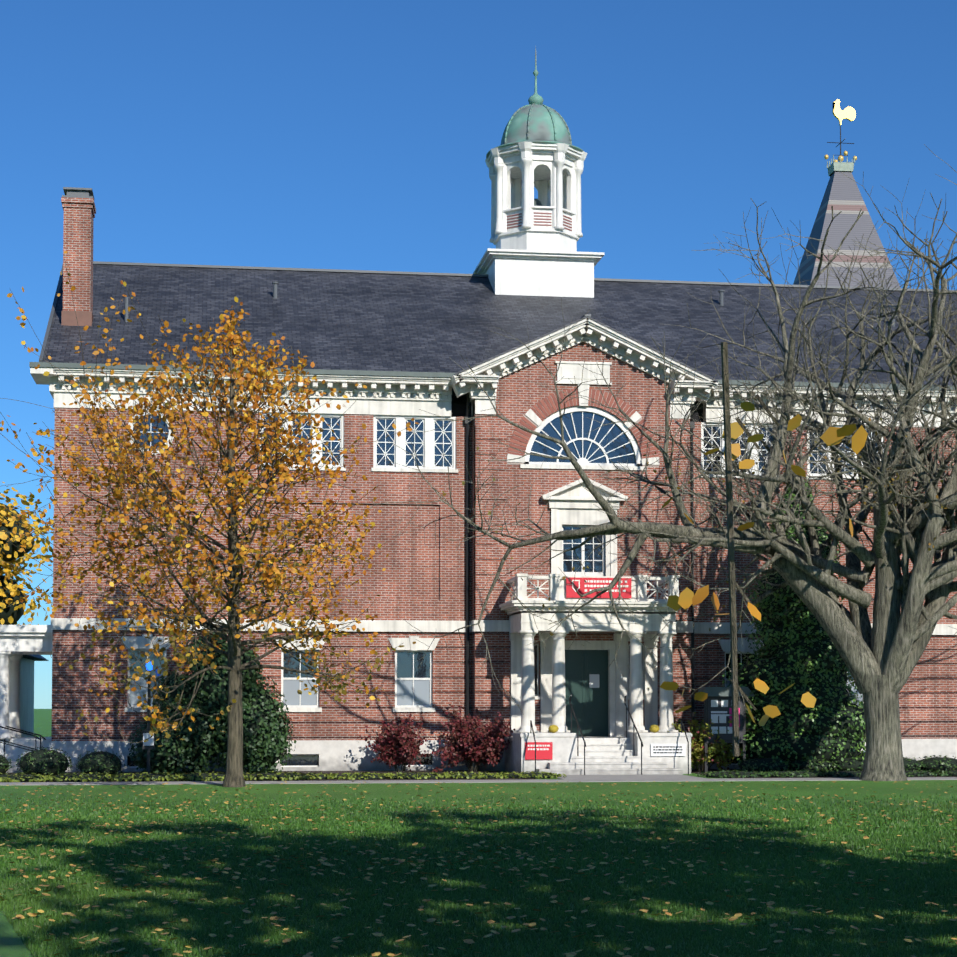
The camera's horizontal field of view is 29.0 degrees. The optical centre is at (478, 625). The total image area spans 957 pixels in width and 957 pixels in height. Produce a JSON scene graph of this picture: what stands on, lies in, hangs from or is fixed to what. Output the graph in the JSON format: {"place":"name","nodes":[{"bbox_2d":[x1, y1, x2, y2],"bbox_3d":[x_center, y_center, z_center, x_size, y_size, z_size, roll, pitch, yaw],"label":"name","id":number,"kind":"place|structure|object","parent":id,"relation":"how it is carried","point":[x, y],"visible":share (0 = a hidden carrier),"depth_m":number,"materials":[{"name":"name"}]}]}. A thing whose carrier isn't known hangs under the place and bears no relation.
{"place":"outdoors","nodes":[
{"label":"outdoors","id":0,"kind":"place"},
{"bbox_2d":[0,318,956,774],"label":"building","id":1,"kind":"structure","parent":0,"point":[415,580],"depth_m":54.89,"materials":[{"name":"red brick"}]},
{"bbox_2d":[61,197,95,312],"bbox_3d":[-12.251,-9.580,56.569,0.960,6.750,1.240,0,-3,-8],"label":"chimney","id":2,"kind":"object","parent":1,"relation":"on","point":[79,215],"visible":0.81,"depth_m":56.10,"materials":[{"name":"brick"}]},
{"bbox_2d":[61,311,92,325],"bbox_3d":[-12.239,-9.239,56.546,0.900,0.520,1.180,0,-3,-8],"label":"chimney flashing","id":3,"kind":"object","parent":2,"relation":"attached to","point":[84,318],"visible":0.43,"depth_m":55.97,"materials":[{"name":"orange metal"}]},
{"bbox_2d":[143,733,153,745],"bbox_3d":[-8.805,3.028,49.376,0.280,0.330,0.015,0,-3,-8],"label":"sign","id":4,"kind":"object","parent":1,"relation":"attached to","point":[150,742],"visible":0.86,"depth_m":49.37,"materials":[{"name":"white metal"}]},
{"bbox_2d":[146,662,152,670],"bbox_3d":[-8.821,1.075,49.568,0.180,0.250,0.171,0,-3,-8],"label":"blue light","id":5,"kind":"object","parent":1,"relation":"on","point":[149,666],"visible":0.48,"depth_m":49.50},
{"bbox_2d":[29,362,954,389],"bbox_3d":[3.141,-7.378,55.296,32.320,0.140,0.190,0,-3,-8],"label":"gutter","id":6,"kind":"object","parent":1,"relation":"attached to","point":[313,371],"visible":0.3,"depth_m":54.23,"materials":[{"name":"white metal"}]},
{"bbox_2d":[130,677,862,704],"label":"building blinds","id":7,"kind":"object","parent":1,"relation":"attached to","point":[291,688],"visible":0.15,"depth_m":54.48,"materials":[{"name":"white fabric"}]},
{"bbox_2d":[43,264,956,408],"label":"roof","id":8,"kind":"structure","parent":1,"relation":"on","point":[373,322],"depth_m":59.23,"materials":[{"name":"stone"}]},
{"bbox_2d":[39,187,954,361],"bbox_3d":[2.597,-10.195,59.224,31.800,5.950,8.950,0,-3,-8],"label":"roof flashing","id":9,"kind":"object","parent":8,"relation":"attached to","point":[72,192],"visible":0.5,"depth_m":62.30,"materials":[{"name":"grey metal"}]},
{"bbox_2d":[49,732,956,774],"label":"foundation","id":10,"kind":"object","parent":1,"relation":"attached to","point":[609,756],"visible":0.58,"depth_m":53.17,"materials":[{"name":"white stone"}]},
{"bbox_2d":[51,630,956,738],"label":"brick grooves","id":11,"kind":"object","parent":1,"relation":"attached to","point":[438,678],"visible":0.4,"depth_m":54.62,"materials":[{"name":"red brick"}]},
{"bbox_2d":[473,142,604,297],"bbox_3d":[1.980,-13.414,63.680,3.960,5.508,3.960,0,-3,-8],"label":"cupola","id":12,"kind":"object","parent":1,"relation":"on","point":[534,260],"visible":0.81,"depth_m":62.37,"materials":[{"name":"white paint"}]},
{"bbox_2d":[486,48,582,158],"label":"dome","id":13,"kind":"structure","parent":12,"relation":"on","point":[536,120],"depth_m":62.94,"materials":[{"name":"green metal"}]},
{"bbox_2d":[489,158,582,242],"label":"cupola columns","id":14,"kind":"structure","parent":12,"relation":"attached to","point":[527,162],"depth_m":62.83,"materials":[{"name":"white wood"}]},
{"bbox_2d":[534,199,541,205],"bbox_3d":[1.980,-14.408,63.723,0.909,0.600,0.600,-1,-3,23],"label":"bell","id":15,"kind":"object","parent":12,"relation":"on","point":[537,202],"visible":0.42,"depth_m":63.56,"materials":[{"name":"black metal"}]},
{"bbox_2d":[507,212,571,230],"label":"louvers","id":16,"kind":"object","parent":12,"relation":"attached to","point":[537,221],"visible":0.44,"depth_m":62.53,"materials":[{"name":"white wood"}]},
{"bbox_2d":[525,742,552,759],"bbox_3d":[1.676,3.472,51.400,0.770,0.480,0.015,0,-3,-8],"label":"red sign","id":17,"kind":"object","parent":1,"relation":"attached to","point":[540,754],"visible":0.79,"depth_m":51.39,"materials":[{"name":"red"}]},
{"bbox_2d":[528,745,549,749],"bbox_3d":[1.675,3.377,51.393,0.625,0.150,0.006,0,-3,-8],"label":"sign lettering","id":18,"kind":"object","parent":17,"relation":"attached to","point":[538,746],"visible":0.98,"depth_m":51.39},
{"bbox_2d":[507,388,658,466],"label":"arch","id":19,"kind":"structure","parent":1,"relation":"attached to","point":[542,409],"depth_m":55.24,"materials":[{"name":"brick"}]},
{"bbox_2d":[454,317,717,381],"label":"cornice","id":20,"kind":"structure","parent":1,"relation":"on","point":[530,341],"depth_m":54.75,"materials":[{"name":"stone"}]},
{"bbox_2d":[565,650,607,735],"bbox_3d":[3.102,2.005,55.162,1.560,2.580,0.095,0,-3,-8],"label":"door","id":21,"kind":"structure","parent":1,"relation":"attached to","point":[589,706],"depth_m":55.15,"materials":[{"name":"teal wood"}]},
{"bbox_2d":[589,674,598,687],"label":"paper notice","id":22,"kind":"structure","parent":21,"relation":"attached to","point":[593,680],"depth_m":55.16,"materials":[{"name":"white paper"}]},
{"bbox_2d":[517,630,677,732],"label":"portico columns","id":23,"kind":"structure","parent":1,"relation":"on","point":[559,694],"depth_m":52.81,"materials":[{"name":"white stone"}]},
{"bbox_2d":[566,577,631,597],"bbox_3d":[3.444,-1.087,52.908,1.900,0.580,0.013,0,-3,-8],"label":"banner","id":24,"kind":"object","parent":1,"relation":"attached to","point":[571,592],"visible":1,"depth_m":52.89,"materials":[{"name":"red fabric"}]},
{"bbox_2d":[573,581,578,588],"bbox_3d":[2.783,-1.141,52.800,0.160,0.280,0.004,0,-3,-8],"label":"shield emblem","id":25,"kind":"object","parent":24,"relation":"attached to","point":[576,583],"visible":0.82,"depth_m":52.80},
{"bbox_2d":[572,580,627,591],"bbox_3d":[3.482,-1.127,52.905,1.634,0.360,0.007,0,-3,-8],"label":"banner lettering","id":26,"kind":"object","parent":24,"relation":"attached to","point":[600,581],"visible":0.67,"depth_m":52.90},
{"bbox_2d":[548,725,659,732],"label":"mums","id":27,"kind":"object","parent":1,"relation":"on","point":[555,728],"visible":1,"depth_m":51.88,"materials":[{"name":"yellow plant"}]},
{"bbox_2d":[651,744,685,755],"bbox_3d":[5.324,3.480,51.922,1.000,0.350,0.015,0,-3,-8],"label":"white sign","id":28,"kind":"object","parent":1,"relation":"attached to","point":[683,750],"visible":0.79,"depth_m":51.92,"materials":[{"name":"white paper"}]},
{"bbox_2d":[653,746,681,752],"bbox_3d":[5.315,3.477,51.910,0.838,0.195,0.006,0,-3,-8],"label":"sign lettering","id":29,"kind":"object","parent":28,"relation":"attached to","point":[667,749],"visible":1,"depth_m":51.91},
{"bbox_2d":[0,709,956,956],"bbox_3d":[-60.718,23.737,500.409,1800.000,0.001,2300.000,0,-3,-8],"label":"ground","id":30,"kind":"structure","parent":0,"point":[12,944],"depth_m":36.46,"materials":[{"name":"green plant"}]},
{"bbox_2d":[19,658,33,736],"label":"porch column","id":31,"kind":"structure","parent":30,"relation":"on","point":[26,666],"depth_m":66.15,"materials":[{"name":"white paint"}]},
{"bbox_2d":[22,655,48,660],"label":"porch ceiling","id":32,"kind":"structure","parent":31,"relation":"attached to","point":[36,657],"depth_m":65.89,"materials":[{"name":"white paint"}]},
{"bbox_2d":[0,625,52,759],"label":"porch","id":33,"kind":"object","parent":30,"relation":"on","point":[27,639],"depth_m":54.14,"materials":[{"name":"white paint"}]},
{"bbox_2d":[0,651,22,738],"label":"colonnade columns","id":34,"kind":"structure","parent":33,"relation":"attached to","point":[9,689],"depth_m":56.98,"materials":[{"name":"white paint"}]},
{"bbox_2d":[2,755,22,772],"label":"colonnade steps","id":35,"kind":"structure","parent":33,"relation":"attached to","point":[12,769],"depth_m":52.65,"materials":[{"name":"grey stone"}]},
{"bbox_2d":[0,482,53,624],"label":"tree","id":36,"kind":"object","parent":30,"relation":"on","point":[15,572],"depth_m":86.41,"materials":[{"name":"plant"}]},
{"bbox_2d":[0,771,316,781],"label":"groundcover","id":37,"kind":"object","parent":30,"relation":"on","point":[115,777],"depth_m":46.69,"materials":[{"name":"green plant"}]},
{"bbox_2d":[0,251,418,786],"bbox_3d":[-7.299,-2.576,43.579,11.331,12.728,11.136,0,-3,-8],"label":"tree","id":38,"kind":"object","parent":30,"relation":"on","point":[238,339],"depth_m":43.24,"materials":[{"name":"plant"}]},
{"bbox_2d":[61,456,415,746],"bbox_3d":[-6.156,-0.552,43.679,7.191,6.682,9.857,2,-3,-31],"label":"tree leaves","id":39,"kind":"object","parent":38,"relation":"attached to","point":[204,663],"visible":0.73,"depth_m":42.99,"materials":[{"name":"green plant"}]},
{"bbox_2d":[0,780,956,956],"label":"fallen leaves","id":40,"kind":"object","parent":30,"relation":"on","point":[470,941],"visible":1,"depth_m":21.37,"materials":[{"name":"yellow plant"}]},
{"bbox_2d":[0,774,956,784],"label":"paths","id":41,"kind":"structure","parent":30,"relation":"on","point":[634,778],"depth_m":47.02,"materials":[{"name":"grey concrete"}]},
{"bbox_2d":[6,769,956,781],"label":"beds","id":42,"kind":"object","parent":30,"relation":"on","point":[695,771],"visible":0.07,"depth_m":52.05,"materials":[{"name":"brown soil"}]},
{"bbox_2d":[0,746,124,775],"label":"boxwood","id":43,"kind":"object","parent":42,"relation":"on","point":[23,764],"depth_m":49.49,"materials":[{"name":"green plant"}]},
{"bbox_2d":[128,628,296,774],"bbox_3d":[-7.430,2.100,51.807,4.674,4.164,2.620,0,-3,-8],"label":"shrub","id":44,"kind":"object","parent":42,"relation":"on","point":[256,675],"depth_m":51.22,"materials":[{"name":"green plant"}]},
{"bbox_2d":[356,714,433,771],"bbox_3d":[-2.389,3.366,53.133,2.174,1.698,1.975,0,-3,-8],"label":"red bush","id":45,"kind":"object","parent":42,"relation":"on","point":[392,732],"depth_m":53.04,"materials":[{"name":"red plant"}]},
{"bbox_2d":[292,771,566,779],"bbox_3d":[-1.640,3.953,48.656,8.048,0.232,1.880,0,-3,-8],"label":"groundcover","id":46,"kind":"object","parent":42,"relation":"on","point":[446,775],"depth_m":48.26,"materials":[{"name":"green plant"}]},
{"bbox_2d":[432,704,514,772],"bbox_3d":[-0.145,3.245,53.474,2.578,1.972,2.229,0,-3,-8],"label":"red bush","id":47,"kind":"object","parent":42,"relation":"on","point":[470,737],"depth_m":53.09,"materials":[{"name":"red plant"}]},
{"bbox_2d":[667,706,742,771],"bbox_3d":[6.511,3.168,53.284,2.365,2.110,2.323,0,-3,-8],"label":"bush","id":48,"kind":"object","parent":42,"relation":"on","point":[699,748],"depth_m":52.88,"materials":[{"name":"green plant"}]},
{"bbox_2d":[704,696,745,772],"bbox_3d":[7.025,3.066,52.763,1.200,2.250,0.120,0,-3,-8],"label":"kiosk","id":49,"kind":"object","parent":42,"relation":"on","point":[707,741],"visible":0.24,"depth_m":52.69,"materials":[{"name":"black metal"}]},
{"bbox_2d":[708,698,742,739],"bbox_3d":[7.034,2.654,52.716,1.000,1.170,0.010,0,-3,-8],"label":"notice board","id":50,"kind":"object","parent":49,"relation":"attached to","point":[726,736],"visible":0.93,"depth_m":52.70,"materials":[{"name":"black metal"}]},
{"bbox_2d":[711,700,731,733],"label":"kiosk photos","id":51,"kind":"object","parent":50,"relation":"attached to","point":[722,717],"visible":0.88,"depth_m":52.68,"materials":[{"name":"white paper"}]},
{"bbox_2d":[697,687,754,695],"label":"kiosk roof","id":52,"kind":"structure","parent":49,"relation":"attached to","point":[718,691],"depth_m":52.52,"materials":[{"name":"grey metal"}]},
{"bbox_2d":[729,708,739,726],"bbox_3d":[7.303,2.615,52.746,0.300,0.550,0.010,0,-3,-8],"label":"poster","id":53,"kind":"object","parent":49,"relation":"attached to","point":[730,712],"visible":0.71,"depth_m":52.73,"materials":[{"name":"paper"}]},
{"bbox_2d":[697,769,956,777],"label":"groundcover","id":54,"kind":"object","parent":42,"relation":"on","point":[785,774],"depth_m":49.45,"materials":[{"name":"green plant"}]},
{"bbox_2d":[342,146,956,780],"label":"tree","id":55,"kind":"object","parent":30,"relation":"on","point":[883,655],"depth_m":47.39,"materials":[{"name":"grey plant"}]},
{"bbox_2d":[721,477,865,770],"bbox_3d":[9.473,-0.165,53.851,5.101,8.810,4.179,0,-3,-8],"label":"evergreen","id":56,"kind":"object","parent":30,"relation":"on","point":[812,653],"depth_m":52.59,"materials":[{"name":"green plant"}]},
{"bbox_2d":[0,0,956,708],"label":"sky","id":57,"kind":"structure","parent":0,"point":[312,134],"materials":[{"name":"blue"}]},
{"bbox_2d":[660,342,867,755],"bbox_3d":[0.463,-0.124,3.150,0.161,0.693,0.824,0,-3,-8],"label":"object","id":58,"kind":"object","parent":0,"point":[687,598],"depth_m":3.13,"materials":[{"name":"yellow plant"}]},
{"bbox_2d":[733,755,956,772],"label":"low hedge","id":59,"kind":"object","parent":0,"point":[805,765],"depth_m":52.31,"materials":[{"name":"green plant"}]},
{"bbox_2d":[793,171,900,287],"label":"spire","id":60,"kind":"structure","parent":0,"point":[842,193],"depth_m":116.61,"materials":[{"name":"stone"}]},
{"bbox_2d":[827,155,854,175],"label":"spire cap","id":61,"kind":"object","parent":60,"relation":"on","point":[846,166],"visible":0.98,"depth_m":117.96,"materials":[{"name":"metal"}]},
{"bbox_2d":[827,125,853,155],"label":"weathervane pole","id":62,"kind":"object","parent":61,"relation":"on","point":[840,143],"visible":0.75,"depth_m":118.63,"materials":[{"name":"black metal"}]},
{"bbox_2d":[832,99,855,125],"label":"rooster weathervane","id":63,"kind":"object","parent":62,"relation":"on","point":[847,113],"visible":0.96,"depth_m":118.67,"materials":[{"name":"gold metal"}]},
{"bbox_2d":[824,151,856,161],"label":"ornamental balls","id":64,"kind":"object","parent":61,"relation":"attached to","point":[826,156],"visible":0.73,"depth_m":118.46,"materials":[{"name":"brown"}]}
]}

